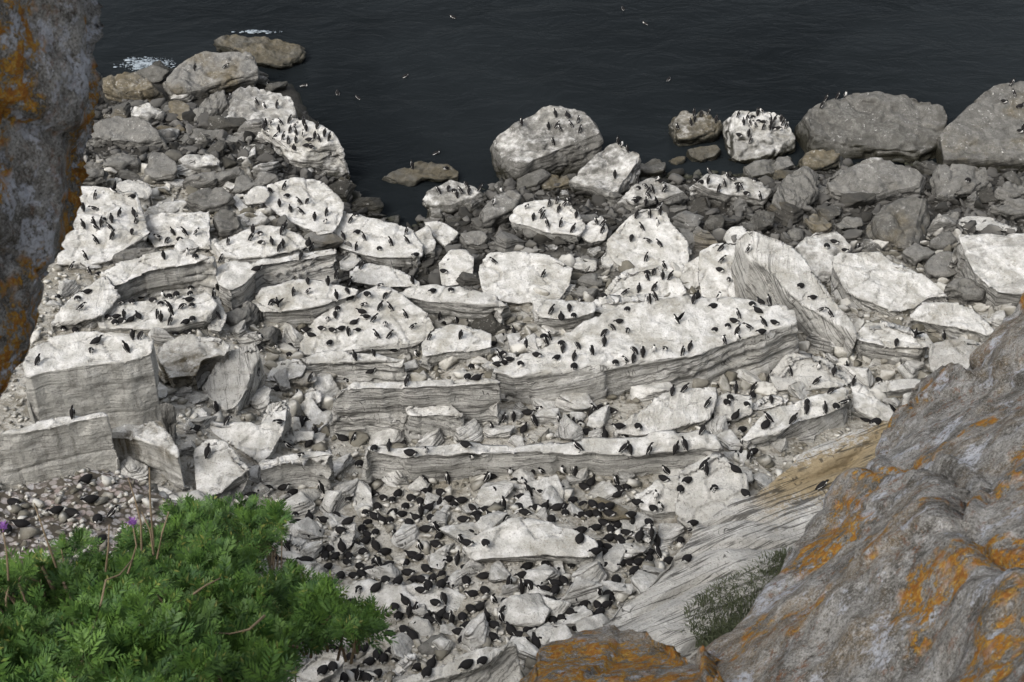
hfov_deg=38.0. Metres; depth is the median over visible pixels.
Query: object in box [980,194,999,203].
loose stone
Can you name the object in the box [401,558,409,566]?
seabird
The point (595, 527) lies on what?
seabird
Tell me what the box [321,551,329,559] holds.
seabird
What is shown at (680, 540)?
seabird
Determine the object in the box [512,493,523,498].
seabird
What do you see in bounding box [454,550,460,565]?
seabird
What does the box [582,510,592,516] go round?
seabird
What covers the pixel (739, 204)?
loose stone
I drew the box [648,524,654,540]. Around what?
seabird
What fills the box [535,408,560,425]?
loose stone
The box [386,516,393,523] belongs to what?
seabird
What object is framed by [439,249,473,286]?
rock slab
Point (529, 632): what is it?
loose stone
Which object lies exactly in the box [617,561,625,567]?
seabird
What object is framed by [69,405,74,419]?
seabird
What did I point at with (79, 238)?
rock slab
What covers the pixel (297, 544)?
rock slab
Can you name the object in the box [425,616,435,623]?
seabird
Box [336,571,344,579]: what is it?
seabird
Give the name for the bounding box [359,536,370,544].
seabird
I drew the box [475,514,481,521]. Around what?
seabird
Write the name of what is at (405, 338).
rock slab
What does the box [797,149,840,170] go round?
boulder
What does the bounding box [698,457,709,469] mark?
seabird
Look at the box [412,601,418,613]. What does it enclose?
seabird
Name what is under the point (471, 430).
loose stone
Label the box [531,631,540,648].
seabird
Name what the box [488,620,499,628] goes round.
seabird
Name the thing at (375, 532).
seabird
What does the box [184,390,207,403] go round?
loose stone
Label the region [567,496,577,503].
seabird
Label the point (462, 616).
seabird
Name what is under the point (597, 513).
seabird
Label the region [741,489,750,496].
seabird
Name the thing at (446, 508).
loose stone
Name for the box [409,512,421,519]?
seabird
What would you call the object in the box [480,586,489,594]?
seabird
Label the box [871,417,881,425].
seabird
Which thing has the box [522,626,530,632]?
seabird
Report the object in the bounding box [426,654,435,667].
seabird
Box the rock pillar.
[0,0,104,397]
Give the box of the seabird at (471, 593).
[463,590,478,596]
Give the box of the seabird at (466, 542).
[461,539,474,546]
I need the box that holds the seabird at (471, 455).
[469,453,474,459]
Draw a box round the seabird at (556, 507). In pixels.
[549,502,565,510]
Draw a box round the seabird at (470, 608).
[465,604,475,612]
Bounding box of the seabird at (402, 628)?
[399,625,408,633]
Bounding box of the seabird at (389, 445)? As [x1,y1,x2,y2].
[386,438,391,451]
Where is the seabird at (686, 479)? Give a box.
[681,476,692,483]
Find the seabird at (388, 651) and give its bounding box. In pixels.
[384,646,391,654]
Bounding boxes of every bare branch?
[93,558,133,628]
[193,578,265,634]
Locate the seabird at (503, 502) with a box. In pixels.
[500,496,505,509]
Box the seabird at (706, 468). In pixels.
[703,461,708,475]
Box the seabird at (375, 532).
[371,528,378,535]
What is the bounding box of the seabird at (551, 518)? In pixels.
[547,514,555,522]
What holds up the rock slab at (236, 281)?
on the ground at (628, 408)
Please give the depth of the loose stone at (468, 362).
54.62 m
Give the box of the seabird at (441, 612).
[436,605,446,618]
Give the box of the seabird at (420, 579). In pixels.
[416,575,426,582]
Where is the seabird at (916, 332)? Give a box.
[910,327,923,337]
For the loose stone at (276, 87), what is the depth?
75.69 m
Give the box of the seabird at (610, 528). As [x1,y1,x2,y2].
[606,524,614,533]
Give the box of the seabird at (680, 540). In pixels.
[676,536,684,544]
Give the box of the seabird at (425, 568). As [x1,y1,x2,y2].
[421,564,431,572]
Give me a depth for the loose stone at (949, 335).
55.62 m
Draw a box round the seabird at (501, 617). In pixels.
[498,610,505,624]
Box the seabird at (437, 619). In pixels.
[432,612,441,625]
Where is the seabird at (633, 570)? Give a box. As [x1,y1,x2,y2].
[629,566,639,575]
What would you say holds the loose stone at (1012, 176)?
on the ground at (628, 408)
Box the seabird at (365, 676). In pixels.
[360,672,371,681]
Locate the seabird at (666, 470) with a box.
[662,465,670,474]
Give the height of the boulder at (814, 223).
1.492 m
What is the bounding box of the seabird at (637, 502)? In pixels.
[631,498,643,505]
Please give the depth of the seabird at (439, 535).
45.19 m
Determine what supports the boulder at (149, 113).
on the ground at (628, 408)
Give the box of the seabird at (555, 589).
[550,584,559,594]
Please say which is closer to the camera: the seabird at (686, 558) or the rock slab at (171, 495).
the seabird at (686, 558)
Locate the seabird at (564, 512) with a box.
[561,509,568,515]
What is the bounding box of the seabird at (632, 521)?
[629,517,634,524]
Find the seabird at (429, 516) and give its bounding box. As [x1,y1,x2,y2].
[426,514,433,521]
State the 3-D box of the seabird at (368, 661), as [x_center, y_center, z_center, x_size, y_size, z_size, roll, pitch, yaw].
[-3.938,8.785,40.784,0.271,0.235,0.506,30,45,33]
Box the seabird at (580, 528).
[574,526,586,532]
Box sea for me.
[92,0,1023,225]
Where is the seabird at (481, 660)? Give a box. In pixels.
[477,656,487,664]
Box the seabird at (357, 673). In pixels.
[354,664,360,680]
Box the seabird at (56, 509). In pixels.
[45,505,63,513]
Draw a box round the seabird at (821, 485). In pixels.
[815,479,828,490]
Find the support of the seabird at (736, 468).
on the rock slab at (699, 500)
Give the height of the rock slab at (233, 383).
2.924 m
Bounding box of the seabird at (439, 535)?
[434,532,443,539]
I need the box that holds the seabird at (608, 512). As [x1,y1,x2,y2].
[603,509,616,516]
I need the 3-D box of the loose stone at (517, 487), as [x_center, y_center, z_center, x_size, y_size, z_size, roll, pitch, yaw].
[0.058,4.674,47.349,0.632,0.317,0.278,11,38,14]
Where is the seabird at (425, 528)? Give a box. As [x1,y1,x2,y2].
[419,525,432,532]
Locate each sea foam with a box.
[113,56,175,70]
[232,29,282,33]
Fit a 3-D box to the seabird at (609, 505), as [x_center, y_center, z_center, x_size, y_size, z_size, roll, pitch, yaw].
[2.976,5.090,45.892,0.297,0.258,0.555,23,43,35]
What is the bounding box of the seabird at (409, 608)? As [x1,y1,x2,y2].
[406,601,412,618]
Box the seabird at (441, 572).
[435,570,445,577]
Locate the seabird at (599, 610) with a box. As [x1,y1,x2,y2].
[594,607,604,614]
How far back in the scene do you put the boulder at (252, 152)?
67.49 m
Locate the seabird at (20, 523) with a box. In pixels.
[10,519,30,527]
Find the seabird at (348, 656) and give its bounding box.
[346,652,354,660]
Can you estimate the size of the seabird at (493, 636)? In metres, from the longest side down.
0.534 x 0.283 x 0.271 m
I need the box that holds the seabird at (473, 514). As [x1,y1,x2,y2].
[469,510,481,517]
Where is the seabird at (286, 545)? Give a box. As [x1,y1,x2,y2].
[283,539,290,550]
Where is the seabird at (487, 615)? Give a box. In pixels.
[484,608,490,621]
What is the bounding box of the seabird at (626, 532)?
[620,529,633,535]
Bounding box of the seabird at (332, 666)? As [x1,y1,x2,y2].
[328,661,337,671]
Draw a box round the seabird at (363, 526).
[358,524,366,532]
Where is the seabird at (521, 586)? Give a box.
[518,577,524,593]
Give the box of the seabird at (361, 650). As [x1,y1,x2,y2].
[359,643,368,652]
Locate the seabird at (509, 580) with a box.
[506,575,512,584]
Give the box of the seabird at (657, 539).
[654,534,660,546]
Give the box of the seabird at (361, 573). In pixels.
[356,569,365,577]
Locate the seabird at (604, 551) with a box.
[601,547,607,554]
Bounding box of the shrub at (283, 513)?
[257,498,296,576]
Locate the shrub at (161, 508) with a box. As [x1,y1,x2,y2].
[155,502,190,524]
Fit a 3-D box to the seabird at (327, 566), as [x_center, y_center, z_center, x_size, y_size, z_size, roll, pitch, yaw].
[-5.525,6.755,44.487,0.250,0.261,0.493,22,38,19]
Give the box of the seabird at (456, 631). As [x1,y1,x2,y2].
[451,628,462,635]
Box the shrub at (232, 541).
[111,491,287,608]
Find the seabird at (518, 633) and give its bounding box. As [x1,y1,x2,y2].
[511,630,523,636]
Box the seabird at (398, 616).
[393,611,402,620]
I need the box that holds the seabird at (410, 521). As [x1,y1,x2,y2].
[404,518,413,524]
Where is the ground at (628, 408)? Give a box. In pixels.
[0,68,1023,681]
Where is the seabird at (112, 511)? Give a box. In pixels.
[106,505,119,518]
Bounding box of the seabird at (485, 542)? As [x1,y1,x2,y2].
[481,539,489,546]
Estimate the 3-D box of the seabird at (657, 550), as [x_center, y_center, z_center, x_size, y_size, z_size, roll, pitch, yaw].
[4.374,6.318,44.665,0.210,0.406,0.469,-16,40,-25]
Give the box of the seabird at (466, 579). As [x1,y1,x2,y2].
[462,575,470,585]
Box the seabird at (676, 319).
[674,312,684,323]
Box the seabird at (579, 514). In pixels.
[574,511,584,518]
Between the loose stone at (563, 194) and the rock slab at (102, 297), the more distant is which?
the loose stone at (563, 194)
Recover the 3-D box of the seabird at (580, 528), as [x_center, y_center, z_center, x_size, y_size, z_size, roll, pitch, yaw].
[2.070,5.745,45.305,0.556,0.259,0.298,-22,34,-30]
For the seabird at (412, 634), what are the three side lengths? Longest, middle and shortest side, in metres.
0.555 x 0.297 x 0.258 m
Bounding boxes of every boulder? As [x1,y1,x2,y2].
[82,161,108,186]
[86,116,166,148]
[102,72,164,101]
[103,153,140,173]
[112,247,160,264]
[114,170,139,180]
[131,103,165,123]
[144,152,177,183]
[156,124,185,132]
[159,402,177,443]
[163,51,258,99]
[168,100,189,120]
[174,128,227,143]
[178,154,221,173]
[182,166,244,189]
[186,187,234,215]
[193,90,228,120]
[213,34,305,68]
[213,209,242,238]
[221,85,297,122]
[225,301,261,327]
[226,132,251,142]
[231,171,280,197]
[238,144,255,160]
[238,211,270,226]
[247,326,281,346]
[255,116,351,181]
[382,161,458,186]
[414,225,435,261]
[417,633,446,654]
[422,180,487,213]
[460,231,488,249]
[478,190,521,230]
[490,105,603,181]
[522,228,536,239]
[541,174,570,190]
[569,143,640,199]
[570,286,598,300]
[574,273,602,287]
[583,496,630,520]
[617,178,688,210]
[639,158,666,177]
[668,111,723,146]
[669,156,685,164]
[678,227,694,249]
[686,145,720,162]
[689,174,773,209]
[704,214,724,232]
[722,111,795,163]
[741,156,794,178]
[743,210,774,232]
[772,166,819,209]
[780,227,804,243]
[794,91,947,163]
[794,231,851,284]
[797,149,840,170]
[803,213,832,233]
[826,157,926,202]
[833,216,863,230]
[866,197,930,250]
[902,243,934,266]
[923,251,956,279]
[929,164,991,203]
[929,231,956,249]
[935,81,1023,172]
[943,211,958,222]
[944,278,986,305]
[987,198,1023,220]
[994,181,1023,202]
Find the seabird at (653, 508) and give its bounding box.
[649,504,657,511]
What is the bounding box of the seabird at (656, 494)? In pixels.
[653,489,658,498]
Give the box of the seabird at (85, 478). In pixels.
[77,474,92,483]
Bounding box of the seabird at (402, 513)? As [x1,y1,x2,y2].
[395,510,406,516]
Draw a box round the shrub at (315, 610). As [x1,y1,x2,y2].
[231,560,398,681]
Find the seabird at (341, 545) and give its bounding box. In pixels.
[337,538,345,551]
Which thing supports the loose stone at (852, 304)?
on the ground at (628, 408)
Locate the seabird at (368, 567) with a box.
[362,564,375,573]
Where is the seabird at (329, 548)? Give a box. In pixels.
[326,545,333,552]
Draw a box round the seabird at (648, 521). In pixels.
[644,518,652,525]
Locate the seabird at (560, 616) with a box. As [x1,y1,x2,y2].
[556,614,566,619]
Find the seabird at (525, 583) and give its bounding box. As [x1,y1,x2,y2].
[524,579,532,586]
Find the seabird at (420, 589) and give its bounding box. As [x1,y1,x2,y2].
[414,586,428,593]
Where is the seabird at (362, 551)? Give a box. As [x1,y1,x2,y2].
[358,548,368,554]
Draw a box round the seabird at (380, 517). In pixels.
[377,512,387,524]
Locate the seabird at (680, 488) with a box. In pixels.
[677,485,684,492]
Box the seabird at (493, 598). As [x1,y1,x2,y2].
[490,593,497,603]
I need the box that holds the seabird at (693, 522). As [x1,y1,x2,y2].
[687,519,698,525]
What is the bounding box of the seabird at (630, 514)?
[624,511,636,517]
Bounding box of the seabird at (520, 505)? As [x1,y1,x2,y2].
[515,502,523,508]
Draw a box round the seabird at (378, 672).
[372,669,382,677]
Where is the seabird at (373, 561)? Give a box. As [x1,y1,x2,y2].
[371,556,380,564]
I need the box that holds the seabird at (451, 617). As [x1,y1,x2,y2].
[448,610,454,623]
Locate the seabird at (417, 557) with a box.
[410,554,423,560]
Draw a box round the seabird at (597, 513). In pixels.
[592,509,601,517]
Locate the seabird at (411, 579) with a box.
[407,575,416,582]
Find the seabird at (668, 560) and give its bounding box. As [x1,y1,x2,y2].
[663,556,673,564]
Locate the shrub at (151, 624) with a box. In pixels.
[0,541,303,681]
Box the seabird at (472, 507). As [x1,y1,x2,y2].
[468,503,476,510]
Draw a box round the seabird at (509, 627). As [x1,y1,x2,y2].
[506,621,516,635]
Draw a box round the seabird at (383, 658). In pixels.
[378,653,388,664]
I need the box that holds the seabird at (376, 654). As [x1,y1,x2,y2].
[372,649,382,659]
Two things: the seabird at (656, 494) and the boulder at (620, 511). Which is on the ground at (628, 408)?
the boulder at (620, 511)
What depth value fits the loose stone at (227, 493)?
46.10 m
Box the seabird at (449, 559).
[442,556,452,562]
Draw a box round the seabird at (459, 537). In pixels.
[457,534,462,543]
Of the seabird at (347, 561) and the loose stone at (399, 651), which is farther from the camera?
the seabird at (347, 561)
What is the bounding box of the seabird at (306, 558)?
[295,556,313,561]
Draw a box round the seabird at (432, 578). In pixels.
[429,573,436,581]
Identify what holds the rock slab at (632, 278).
on the ground at (628, 408)
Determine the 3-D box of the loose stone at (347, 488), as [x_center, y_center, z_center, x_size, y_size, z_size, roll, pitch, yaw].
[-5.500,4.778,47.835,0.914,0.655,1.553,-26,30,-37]
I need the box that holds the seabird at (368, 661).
[361,657,374,665]
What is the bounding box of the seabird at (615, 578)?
[611,574,620,582]
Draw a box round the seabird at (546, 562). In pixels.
[541,561,552,565]
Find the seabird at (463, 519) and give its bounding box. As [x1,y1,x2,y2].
[457,515,470,522]
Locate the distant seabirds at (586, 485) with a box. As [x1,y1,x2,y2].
[34,63,1023,649]
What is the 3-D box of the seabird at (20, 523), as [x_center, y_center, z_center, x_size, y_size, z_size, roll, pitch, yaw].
[-12.280,4.541,37.104,0.511,0.270,0.259,-1,43,-7]
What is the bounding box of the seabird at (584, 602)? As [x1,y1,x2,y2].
[577,600,590,606]
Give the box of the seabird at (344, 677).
[340,672,348,681]
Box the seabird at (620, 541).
[616,539,625,543]
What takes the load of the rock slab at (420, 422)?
on the ground at (628, 408)
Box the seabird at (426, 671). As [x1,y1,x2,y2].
[421,665,431,678]
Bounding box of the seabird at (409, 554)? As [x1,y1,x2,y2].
[403,550,416,557]
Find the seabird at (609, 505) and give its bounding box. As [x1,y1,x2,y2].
[603,502,614,508]
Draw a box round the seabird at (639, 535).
[635,527,643,541]
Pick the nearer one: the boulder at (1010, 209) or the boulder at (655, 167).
the boulder at (1010, 209)
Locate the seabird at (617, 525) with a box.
[613,522,621,528]
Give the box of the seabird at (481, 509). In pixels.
[478,506,488,512]
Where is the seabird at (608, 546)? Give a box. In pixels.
[603,543,612,550]
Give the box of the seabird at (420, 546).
[416,539,423,552]
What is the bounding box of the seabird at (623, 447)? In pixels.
[618,441,629,453]
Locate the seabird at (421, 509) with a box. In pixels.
[418,502,424,516]
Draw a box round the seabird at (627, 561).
[622,558,634,565]
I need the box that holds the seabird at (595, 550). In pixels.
[587,547,602,554]
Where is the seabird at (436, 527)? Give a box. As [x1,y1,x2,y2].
[433,521,439,532]
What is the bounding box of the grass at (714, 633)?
[669,545,792,648]
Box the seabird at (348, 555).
[344,552,352,559]
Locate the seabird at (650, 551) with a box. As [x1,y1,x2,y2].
[643,548,654,555]
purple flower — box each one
[0,521,9,580]
[125,516,136,573]
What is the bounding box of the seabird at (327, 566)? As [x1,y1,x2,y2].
[323,562,332,569]
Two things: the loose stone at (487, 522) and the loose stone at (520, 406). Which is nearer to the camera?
the loose stone at (487, 522)
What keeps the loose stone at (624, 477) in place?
on the ground at (628, 408)
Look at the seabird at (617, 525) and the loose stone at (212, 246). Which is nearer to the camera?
the seabird at (617, 525)
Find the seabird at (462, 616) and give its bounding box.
[458,612,467,621]
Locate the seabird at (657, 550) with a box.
[654,543,661,558]
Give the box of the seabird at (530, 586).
[526,580,532,589]
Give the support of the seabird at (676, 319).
on the rock slab at (709, 356)
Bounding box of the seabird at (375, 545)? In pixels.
[371,537,380,550]
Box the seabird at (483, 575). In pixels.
[476,572,488,578]
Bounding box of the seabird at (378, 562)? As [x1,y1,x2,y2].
[374,555,381,565]
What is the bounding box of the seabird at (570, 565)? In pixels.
[567,563,575,568]
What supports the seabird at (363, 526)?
on the ground at (628, 408)
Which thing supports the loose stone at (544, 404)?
on the ground at (628, 408)
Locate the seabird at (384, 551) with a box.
[377,547,391,555]
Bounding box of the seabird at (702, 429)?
[699,422,706,434]
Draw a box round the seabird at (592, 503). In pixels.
[588,499,596,507]
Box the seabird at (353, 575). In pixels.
[348,572,359,578]
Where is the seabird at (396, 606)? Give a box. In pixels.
[390,602,399,610]
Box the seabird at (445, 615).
[442,612,455,619]
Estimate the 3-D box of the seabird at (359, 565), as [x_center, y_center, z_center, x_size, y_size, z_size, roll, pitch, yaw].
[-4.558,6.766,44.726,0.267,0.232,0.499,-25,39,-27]
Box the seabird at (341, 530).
[335,526,346,534]
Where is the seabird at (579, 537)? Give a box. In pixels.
[575,530,584,543]
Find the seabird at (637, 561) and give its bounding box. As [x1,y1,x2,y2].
[630,558,643,565]
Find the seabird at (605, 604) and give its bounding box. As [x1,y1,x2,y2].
[600,600,612,608]
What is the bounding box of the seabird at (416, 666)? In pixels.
[411,662,421,670]
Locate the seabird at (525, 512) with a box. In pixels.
[518,509,530,515]
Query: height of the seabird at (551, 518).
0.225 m
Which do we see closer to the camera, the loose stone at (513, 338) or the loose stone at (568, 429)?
the loose stone at (568, 429)
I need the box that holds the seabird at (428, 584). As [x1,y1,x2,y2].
[423,580,432,589]
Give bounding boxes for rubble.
[0,97,1023,681]
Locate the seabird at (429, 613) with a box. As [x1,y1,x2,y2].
[422,610,431,618]
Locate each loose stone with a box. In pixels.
[45,300,62,310]
[58,279,78,297]
[73,259,101,269]
[93,110,102,119]
[102,113,110,118]
[107,177,121,187]
[109,101,131,117]
[120,456,148,479]
[136,65,168,82]
[144,203,159,214]
[147,327,174,345]
[152,60,169,69]
[152,185,169,192]
[157,382,168,398]
[158,128,179,143]
[158,200,186,212]
[163,105,170,115]
[163,179,184,189]
[168,94,194,102]
[173,386,191,396]
[174,238,199,253]
[174,483,188,490]
[174,490,211,503]
[177,160,196,175]
[178,440,196,456]
[183,419,194,433]
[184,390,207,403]
[190,415,216,428]
[195,132,208,144]
[206,140,226,156]
[207,115,246,132]
[208,239,216,254]
[217,490,230,498]
[222,181,234,191]
[229,320,246,337]
[233,195,247,210]
[236,331,261,345]
[237,118,263,135]
[245,144,275,157]
[249,465,260,483]
[250,385,270,412]
[250,482,269,496]
[252,161,278,176]
[255,76,269,87]
[259,71,268,77]
[265,81,287,92]
[273,369,290,392]
[276,214,297,231]
[279,494,290,499]
[280,518,293,528]
[281,491,315,516]
[282,325,303,347]
[289,517,324,540]
[295,106,316,123]
[296,559,329,581]
[297,643,309,666]
[298,489,320,501]
[300,396,321,420]
[300,540,322,558]
[303,231,343,249]
[305,410,332,431]
[313,432,325,443]
[314,373,338,396]
[316,171,327,179]
[318,490,348,512]
[322,512,354,527]
[328,177,356,201]
[332,638,365,652]
[333,453,354,477]
[333,479,358,497]
[340,274,349,282]
[344,377,373,386]
[350,478,372,510]
[351,197,383,214]
[351,543,364,554]
[354,503,363,517]
[365,563,401,582]
[366,429,403,445]
[381,470,411,486]
[390,632,413,659]
[391,524,419,549]
[404,359,419,376]
[408,476,429,492]
[409,616,433,635]
[412,604,427,616]
[415,428,443,446]
[420,370,429,378]
[424,492,448,509]
[427,208,444,221]
[427,553,446,569]
[428,510,449,525]
[432,636,453,653]
[434,542,454,556]
[439,505,450,512]
[439,522,478,543]
[440,623,457,634]
[445,215,462,223]
[446,570,471,588]
[453,418,483,441]
[456,272,479,286]
[458,559,485,576]
[458,612,490,652]
[461,200,483,213]
[462,503,480,514]
[465,358,473,366]
[471,217,495,237]
[471,314,507,335]
[474,480,513,506]
[474,511,506,532]
[481,361,498,370]
[482,424,514,437]
[488,560,510,583]
[493,181,504,192]
[494,230,526,252]
[495,333,506,341]
[497,593,550,626]
[501,584,518,594]
[505,636,538,660]
[506,409,523,420]
[507,333,520,352]
[508,435,524,445]
[510,482,521,490]
[512,468,535,483]
[513,402,527,410]
[514,490,532,511]
[516,169,550,191]
[516,474,564,499]
[520,333,540,352]
[524,564,560,585]
[524,629,534,637]
[526,585,552,595]
[532,398,555,410]
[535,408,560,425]
[535,622,554,646]
[536,507,547,519]
[539,325,560,336]
[542,486,562,510]
[542,596,570,616]
[546,244,557,250]
[549,624,571,642]
[553,413,582,441]
[553,560,564,574]
[554,392,596,412]
[554,605,592,627]
[559,190,569,200]
[560,576,603,606]
[561,479,574,496]
[564,285,574,294]
[566,475,581,484]
[566,503,583,517]
[570,411,585,420]
[570,561,607,582]
[571,467,587,481]
[575,552,603,567]
[576,613,608,631]
[579,214,598,224]
[585,481,617,499]
[586,246,604,258]
[587,405,611,428]
[588,428,602,436]
[600,580,635,594]
[603,543,626,572]
[606,219,615,225]
[607,191,622,205]
[609,213,617,219]
[612,471,634,484]
[614,205,624,213]
[620,512,653,531]
[623,542,651,559]
[629,382,675,401]
[630,570,657,594]
[641,565,664,574]
[658,523,684,549]
[659,469,681,476]
[662,206,686,213]
[671,211,703,231]
[688,197,707,212]
[693,225,717,252]
[706,416,727,434]
[716,429,743,450]
[721,215,735,227]
[724,450,747,462]
[726,197,747,215]
[735,369,760,384]
[754,473,771,489]
[766,202,803,226]
[770,438,786,452]
[772,170,793,179]
[788,381,810,399]
[797,430,815,442]
[805,331,835,354]
[817,205,842,221]
[818,184,832,200]
[824,353,838,364]
[836,156,845,169]
[838,192,875,207]
[838,365,875,386]
[847,302,857,308]
[860,240,882,251]
[868,358,887,367]
[882,397,899,407]
[897,360,924,378]
[901,392,910,405]
[911,161,937,175]
[926,214,956,235]
[940,330,957,339]
[964,191,978,208]
[977,187,993,200]
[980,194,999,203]
[981,310,1005,326]
[993,303,1012,315]
[1002,170,1021,185]
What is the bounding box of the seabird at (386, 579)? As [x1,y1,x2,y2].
[381,575,390,583]
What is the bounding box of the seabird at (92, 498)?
[79,494,98,503]
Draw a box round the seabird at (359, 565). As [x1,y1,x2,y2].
[355,562,364,569]
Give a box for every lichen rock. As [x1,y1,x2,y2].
[519,625,723,681]
[690,293,1023,681]
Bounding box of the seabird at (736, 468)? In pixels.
[728,462,741,472]
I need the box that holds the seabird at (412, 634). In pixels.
[406,626,418,639]
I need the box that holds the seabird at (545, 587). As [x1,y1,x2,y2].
[536,585,550,590]
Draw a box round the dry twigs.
[34,467,168,571]
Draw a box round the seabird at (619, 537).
[614,534,625,540]
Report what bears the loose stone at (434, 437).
on the ground at (628, 408)
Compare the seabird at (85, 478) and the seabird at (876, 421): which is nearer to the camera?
the seabird at (85, 478)
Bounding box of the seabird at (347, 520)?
[341,515,355,524]
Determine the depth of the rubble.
57.00 m
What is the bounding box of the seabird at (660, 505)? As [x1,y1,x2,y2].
[657,501,663,511]
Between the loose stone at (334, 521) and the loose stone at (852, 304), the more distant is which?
the loose stone at (852, 304)
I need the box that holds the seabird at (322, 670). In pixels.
[317,665,327,675]
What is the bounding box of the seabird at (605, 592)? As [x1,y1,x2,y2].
[603,589,613,594]
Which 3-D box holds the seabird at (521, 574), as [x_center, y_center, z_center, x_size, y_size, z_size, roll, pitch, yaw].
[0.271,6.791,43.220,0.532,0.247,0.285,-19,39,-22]
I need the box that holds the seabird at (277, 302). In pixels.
[269,297,284,306]
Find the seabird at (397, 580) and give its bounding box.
[393,576,402,584]
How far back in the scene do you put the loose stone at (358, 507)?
47.04 m
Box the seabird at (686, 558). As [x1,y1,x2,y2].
[681,554,691,562]
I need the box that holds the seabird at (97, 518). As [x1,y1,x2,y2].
[92,513,102,523]
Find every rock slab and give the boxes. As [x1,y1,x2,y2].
[0,412,120,485]
[23,331,161,427]
[51,276,121,332]
[57,186,149,266]
[97,292,220,333]
[101,249,220,302]
[111,421,185,490]
[116,179,152,206]
[146,211,210,252]
[157,333,230,391]
[157,485,178,499]
[190,401,288,463]
[193,439,250,498]
[197,371,209,390]
[202,341,264,415]
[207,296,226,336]
[213,225,310,262]
[215,261,256,310]
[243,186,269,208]
[251,248,338,291]
[252,279,358,326]
[259,449,334,490]
[261,399,293,449]
[264,177,343,235]
[267,358,305,384]
[277,534,307,559]
[286,431,315,445]
[289,371,316,388]
[291,651,344,681]
[299,350,406,382]
[300,286,433,358]
[303,387,321,406]
[327,522,355,553]
[330,378,501,438]
[336,579,465,613]
[337,211,423,267]
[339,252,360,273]
[349,263,419,289]
[361,430,724,486]
[392,653,417,676]
[397,642,522,681]
[399,284,511,324]
[402,405,463,443]
[419,324,491,371]
[424,221,458,247]
[432,318,448,327]
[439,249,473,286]
[461,517,598,564]
[478,251,572,304]
[491,295,799,403]
[492,349,516,361]
[509,199,585,244]
[515,336,559,355]
[532,299,595,331]
[573,257,596,271]
[581,216,607,244]
[593,294,665,316]
[601,249,614,269]
[603,420,888,658]
[604,265,686,297]
[606,209,688,272]
[613,387,717,437]
[632,525,657,544]
[634,475,678,520]
[675,452,748,534]
[680,256,698,289]
[698,243,735,297]
[713,392,752,421]
[723,226,746,244]
[730,231,856,358]
[739,466,753,483]
[742,387,853,449]
[753,394,787,409]
[769,352,851,391]
[831,251,947,316]
[851,383,893,420]
[855,321,932,364]
[870,379,920,395]
[908,302,993,342]
[928,336,982,371]
[947,233,1023,306]
[958,216,1016,231]
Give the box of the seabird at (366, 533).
[360,529,371,536]
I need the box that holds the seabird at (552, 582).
[546,578,562,585]
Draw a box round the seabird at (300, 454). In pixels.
[297,452,304,457]
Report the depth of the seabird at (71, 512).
37.73 m
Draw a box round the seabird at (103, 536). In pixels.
[95,534,106,545]
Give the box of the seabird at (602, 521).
[598,518,610,525]
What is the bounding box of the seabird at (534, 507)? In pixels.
[528,504,540,510]
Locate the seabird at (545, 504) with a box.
[541,499,548,508]
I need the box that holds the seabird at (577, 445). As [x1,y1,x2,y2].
[571,440,583,452]
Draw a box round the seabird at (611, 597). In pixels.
[606,593,614,601]
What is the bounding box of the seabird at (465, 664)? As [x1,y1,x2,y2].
[457,659,473,669]
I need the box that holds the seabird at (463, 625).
[459,621,469,628]
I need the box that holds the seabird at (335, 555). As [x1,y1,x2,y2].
[330,552,339,560]
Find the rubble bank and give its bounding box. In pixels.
[0,470,184,571]
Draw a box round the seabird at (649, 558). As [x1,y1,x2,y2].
[644,555,653,560]
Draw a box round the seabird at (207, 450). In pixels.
[204,443,210,458]
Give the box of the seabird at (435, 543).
[430,540,442,547]
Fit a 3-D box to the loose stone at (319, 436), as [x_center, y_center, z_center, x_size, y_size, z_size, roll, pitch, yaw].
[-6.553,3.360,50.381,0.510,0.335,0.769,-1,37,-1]
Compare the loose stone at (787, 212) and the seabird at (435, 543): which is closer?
the seabird at (435, 543)
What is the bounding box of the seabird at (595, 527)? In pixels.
[588,524,601,530]
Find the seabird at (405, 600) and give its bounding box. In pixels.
[400,593,409,605]
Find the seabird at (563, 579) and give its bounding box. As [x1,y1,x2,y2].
[559,575,567,584]
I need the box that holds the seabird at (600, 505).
[597,502,604,510]
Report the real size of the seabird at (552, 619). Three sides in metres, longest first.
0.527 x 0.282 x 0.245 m
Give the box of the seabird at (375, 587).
[370,580,382,592]
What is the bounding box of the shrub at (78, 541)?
[49,525,104,563]
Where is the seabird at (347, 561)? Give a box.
[343,558,351,565]
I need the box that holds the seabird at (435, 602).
[430,598,441,605]
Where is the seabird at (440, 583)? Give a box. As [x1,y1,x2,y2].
[436,579,445,589]
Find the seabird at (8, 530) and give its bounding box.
[0,523,11,534]
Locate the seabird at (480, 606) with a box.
[475,600,487,611]
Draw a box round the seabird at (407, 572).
[401,568,414,575]
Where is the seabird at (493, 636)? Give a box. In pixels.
[489,632,499,640]
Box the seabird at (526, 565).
[520,562,532,569]
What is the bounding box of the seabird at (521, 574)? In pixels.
[514,571,526,578]
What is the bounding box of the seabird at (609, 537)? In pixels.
[602,533,614,541]
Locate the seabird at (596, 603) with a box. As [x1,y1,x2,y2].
[593,600,601,608]
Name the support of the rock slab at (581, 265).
on the ground at (628, 408)
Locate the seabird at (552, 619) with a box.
[548,615,557,623]
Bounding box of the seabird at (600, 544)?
[597,540,602,547]
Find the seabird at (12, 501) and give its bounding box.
[7,498,19,504]
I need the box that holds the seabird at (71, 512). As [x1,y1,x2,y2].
[64,508,79,516]
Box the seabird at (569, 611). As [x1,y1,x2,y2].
[565,608,577,614]
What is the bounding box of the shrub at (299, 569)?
[276,557,314,681]
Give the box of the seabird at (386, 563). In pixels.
[380,561,393,565]

